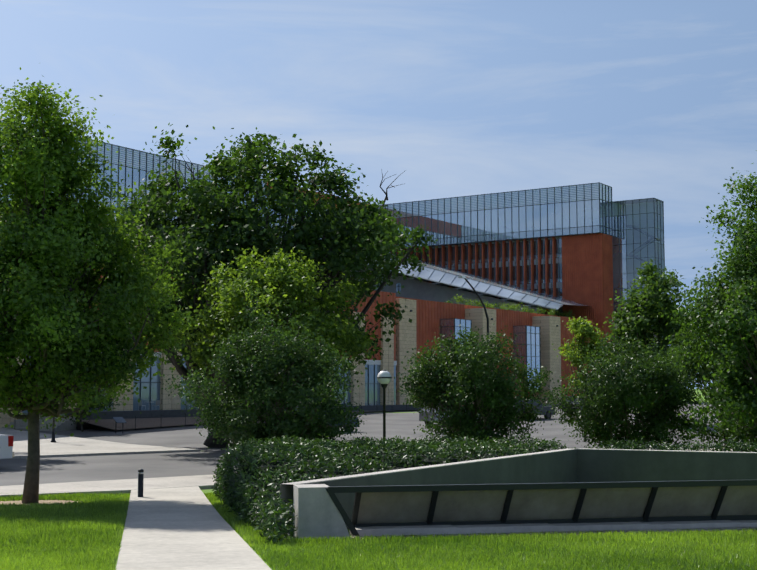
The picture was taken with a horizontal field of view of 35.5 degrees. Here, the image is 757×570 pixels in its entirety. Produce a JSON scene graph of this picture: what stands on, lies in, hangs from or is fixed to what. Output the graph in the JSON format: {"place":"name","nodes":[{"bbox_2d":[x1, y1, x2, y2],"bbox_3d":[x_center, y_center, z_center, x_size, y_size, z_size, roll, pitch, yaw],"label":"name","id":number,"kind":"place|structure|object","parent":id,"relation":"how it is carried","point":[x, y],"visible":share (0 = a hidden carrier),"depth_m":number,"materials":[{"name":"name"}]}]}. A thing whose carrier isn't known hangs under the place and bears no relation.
{"place":"outdoors","nodes":[
{"label":"outdoors","id":0,"kind":"place"},
{"bbox_2d":[0,428,199,458],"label":"pavement","id":1,"kind":"structure","parent":0,"point":[65,446],"depth_m":66.51,"materials":[{"name":"concrete"}]},
{"bbox_2d":[51,417,55,441],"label":"lamp post","id":2,"kind":"object","parent":1,"relation":"on","point":[53,436],"visible":0.23,"depth_m":72.02,"materials":[{"name":"black metal"}]},
{"bbox_2d":[295,408,357,430],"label":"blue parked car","id":3,"kind":"object","parent":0,"point":[345,423],"visible":0.08,"depth_m":83.19,"materials":[{"name":"blue metal"}]},
{"bbox_2d":[15,403,718,450],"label":"pavement","id":4,"kind":"structure","parent":0,"point":[403,425],"depth_m":83.67,"materials":[{"name":"concrete"}]},
{"bbox_2d":[69,375,119,431],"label":"tree","id":5,"kind":"object","parent":4,"relation":"on","point":[83,412],"visible":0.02,"depth_m":83.57,"materials":[{"name":"green plant"}]},
{"bbox_2d":[112,417,126,433],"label":"interpretive sign","id":6,"kind":"object","parent":4,"relation":"on","point":[119,420],"visible":1,"depth_m":80.03,"materials":[{"name":"grey metal"}]},
{"bbox_2d":[135,400,459,428],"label":"fence post cable","id":7,"kind":"object","parent":4,"relation":"on","point":[161,415],"visible":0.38,"depth_m":88.66,"materials":[{"name":"black paint"}]},
{"bbox_2d":[419,406,479,424],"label":"parked silver car","id":8,"kind":"object","parent":4,"relation":"on","point":[421,417],"visible":0.15,"depth_m":89.79,"materials":[{"name":"grey metal"}]},
{"bbox_2d":[513,400,555,419],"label":"dark suv","id":9,"kind":"object","parent":4,"relation":"on","point":[547,414],"visible":0.23,"depth_m":99.16,"materials":[{"name":"grey metal"}]},
{"bbox_2d":[584,259,700,405],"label":"tree","id":10,"kind":"object","parent":4,"relation":"on","point":[636,318],"visible":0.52,"depth_m":91.11,"materials":[{"name":"green plant"}]},
{"bbox_2d":[0,422,750,485],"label":"road","id":11,"kind":"structure","parent":0,"point":[87,468],"depth_m":53.54,"materials":[{"name":"grey asphalt"}]},
{"bbox_2d":[0,434,13,458],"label":"white pickup truck","id":12,"kind":"object","parent":11,"relation":"on","point":[6,445],"visible":1,"depth_m":50.19,"materials":[{"name":"white metal"}]},
{"bbox_2d":[458,276,489,424],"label":"street lamp","id":13,"kind":"object","parent":11,"relation":"on","point":[480,299],"visible":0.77,"depth_m":74.72,"materials":[{"name":"black metal"}]},
{"bbox_2d":[552,316,612,441],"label":"young tree","id":14,"kind":"object","parent":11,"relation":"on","point":[580,327],"visible":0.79,"depth_m":74.21,"materials":[{"name":"green plant"}]},
{"bbox_2d":[0,448,756,496],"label":"pavement","id":15,"kind":"structure","parent":0,"point":[124,486],"depth_m":40.51,"materials":[{"name":"concrete"}]},
{"bbox_2d":[0,0,756,388],"label":"sky","id":16,"kind":"structure","parent":0,"point":[640,99],"materials":[{"name":"blue"}]},
{"bbox_2d":[0,389,756,569],"bbox_3d":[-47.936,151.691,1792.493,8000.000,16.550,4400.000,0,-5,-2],"label":"ground","id":17,"kind":"structure","parent":0,"point":[205,491],"depth_m":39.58,"materials":[{"name":"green plant"}]},
{"bbox_2d":[0,500,79,504],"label":"mulch ring","id":18,"kind":"object","parent":17,"relation":"on","point":[40,501],"visible":0.31,"depth_m":34.66,"materials":[{"name":"brown soil"}]},
{"bbox_2d":[0,67,204,503],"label":"linden tree","id":19,"kind":"object","parent":18,"relation":"on","point":[52,254],"visible":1,"depth_m":33.24,"materials":[{"name":"green plant"}]},
{"bbox_2d":[138,469,143,496],"bbox_3d":[-7.133,5.998,35.475,0.196,0.955,0.196,0,-5,-2],"label":"bollard light","id":20,"kind":"object","parent":17,"relation":"on","point":[140,483],"visible":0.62,"depth_m":35.41,"materials":[{"name":"black metal"}]},
{"bbox_2d":[0,121,369,274],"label":"glass facade","id":21,"kind":"structure","parent":17,"relation":"on","point":[133,161],"depth_m":160.90,"materials":[{"name":"glass"}]},
{"bbox_2d":[116,486,270,569],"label":"footpath","id":22,"kind":"structure","parent":17,"relation":"on","point":[183,528],"depth_m":22.70,"materials":[{"name":"concrete"}]},
{"bbox_2d":[2,405,421,430],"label":"low wall","id":23,"kind":"structure","parent":17,"relation":"on","point":[65,425],"depth_m":88.71,"materials":[{"name":"concrete"}]},
{"bbox_2d":[97,400,195,410],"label":"terrace cafe furniture","id":24,"kind":"object","parent":23,"relation":"on","point":[157,403],"visible":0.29,"depth_m":96.87,"materials":[{"name":"grey metal"}]},
{"bbox_2d":[82,410,400,429],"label":"mulch bank","id":25,"kind":"structure","parent":17,"relation":"on","point":[149,422],"depth_m":88.25,"materials":[{"name":"brown soil"}]},
{"bbox_2d":[87,123,437,447],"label":"tree","id":26,"kind":"object","parent":17,"relation":"on","point":[347,233],"visible":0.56,"depth_m":66.03,"materials":[{"name":"green plant"}]},
{"bbox_2d":[144,246,385,432],"bbox_3d":[-5.911,3.281,58.880,12.396,10.597,10.161,0,-5,-2],"label":"green tree","id":27,"kind":"object","parent":17,"relation":"on","point":[261,282],"visible":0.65,"depth_m":58.27,"materials":[{"name":"green plant"}]},
{"bbox_2d":[162,293,368,450],"bbox_3d":[-4.509,3.858,46.899,8.124,7.409,8.418,0,-5,-2],"label":"bush","id":28,"kind":"object","parent":17,"relation":"on","point":[301,370],"visible":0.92,"depth_m":45.72,"materials":[{"name":"green plant"}]},
{"bbox_2d":[0,264,592,427],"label":"building","id":29,"kind":"structure","parent":17,"relation":"on","point":[538,335],"depth_m":136.13,"materials":[{"name":"beige brick"}]},
{"bbox_2d":[192,294,574,408],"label":"planter plants","id":30,"kind":"object","parent":29,"relation":"on","point":[525,309],"visible":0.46,"depth_m":164.47,"materials":[{"name":"green plant"}]},
{"bbox_2d":[348,252,591,313],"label":"roof","id":31,"kind":"structure","parent":29,"relation":"on","point":[443,279],"depth_m":189.23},
{"bbox_2d":[377,370,391,440],"bbox_3d":[0.233,5.483,47.258,0.595,4.180,0.604,0,-5,-2],"label":"lamp post","id":32,"kind":"object","parent":17,"relation":"on","point":[384,377],"visible":0.71,"depth_m":47.23,"materials":[{"name":"black metal"}]},
{"bbox_2d":[211,432,575,544],"bbox_3d":[-1.677,5.237,32.391,9.967,2.441,21.204,-2,-6,26],"label":"yew hedge","id":33,"kind":"object","parent":17,"relation":"on","point":[249,487],"visible":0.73,"depth_m":29.36,"materials":[{"name":"green plant"}]},
{"bbox_2d":[394,322,576,442],"bbox_3d":[4.464,4.713,49.575,7.610,6.192,6.818,0,-5,-2],"label":"bush","id":34,"kind":"object","parent":17,"relation":"on","point":[466,376],"visible":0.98,"depth_m":48.53,"materials":[{"name":"green plant"}]},
{"bbox_2d":[280,448,756,538],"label":"retaining wall","id":35,"kind":"structure","parent":17,"relation":"on","point":[317,514],"depth_m":29.54,"materials":[{"name":"grey concrete"}]},
{"bbox_2d":[325,479,756,535],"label":"lightwell glazing","id":36,"kind":"structure","parent":35,"relation":"attached to","point":[551,503],"depth_m":23.66,"materials":[{"name":"black glass"}]},
{"bbox_2d":[351,530,754,538],"bbox_3d":[11.913,5.082,24.752,25.457,0.191,0.740,1,-5,-11],"label":"gravel strip","id":37,"kind":"object","parent":17,"relation":"on","point":[543,534],"depth_m":23.21,"materials":[{"name":"grey gravel"}]},
{"bbox_2d":[537,332,712,449],"bbox_3d":[10.893,5.021,51.595,6.725,5.875,6.998,-4,-7,42],"label":"bush","id":38,"kind":"object","parent":17,"relation":"on","point":[625,388],"visible":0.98,"depth_m":50.45,"materials":[{"name":"green plant"}]},
{"bbox_2d":[588,436,756,451],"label":"yew hedge","id":39,"kind":"object","parent":17,"relation":"on","point":[681,447],"visible":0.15,"depth_m":37.10,"materials":[{"name":"green plant"}]},
{"bbox_2d":[657,301,733,448],"bbox_3d":[19.051,4.573,63.870,7.389,9.009,8.355,0,-5,-2],"label":"tree","id":40,"kind":"object","parent":17,"relation":"on","point":[692,371],"visible":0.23,"depth_m":62.99,"materials":[{"name":"green plant"}]},
{"bbox_2d":[659,150,756,441],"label":"maple tree","id":41,"kind":"object","parent":17,"relation":"on","point":[727,315],"visible":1,"depth_m":44.31,"materials":[{"name":"green plant"}]},
{"bbox_2d":[678,347,756,451],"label":"shrub","id":42,"kind":"object","parent":17,"relation":"on","point":[742,434],"visible":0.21,"depth_m":52.26,"materials":[{"name":"green plant"}]},
{"bbox_2d":[390,233,613,392],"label":"building","id":43,"kind":"structure","parent":0,"point":[577,268],"depth_m":192.02,"materials":[{"name":"red brick"}]},
{"bbox_2d":[378,182,612,249],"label":"glass facade","id":44,"kind":"structure","parent":43,"relation":"on","point":[569,210],"depth_m":195.34,"materials":[{"name":"glass"}]},
{"bbox_2d":[562,396,581,413],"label":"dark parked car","id":45,"kind":"object","parent":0,"point":[572,403],"visible":0.02,"depth_m":103.87,"materials":[{"name":"grey metal"}]},
{"bbox_2d":[611,198,666,355],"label":"glass tower","id":46,"kind":"structure","parent":0,"point":[637,233],"depth_m":189.97,"materials":[{"name":"glass"}]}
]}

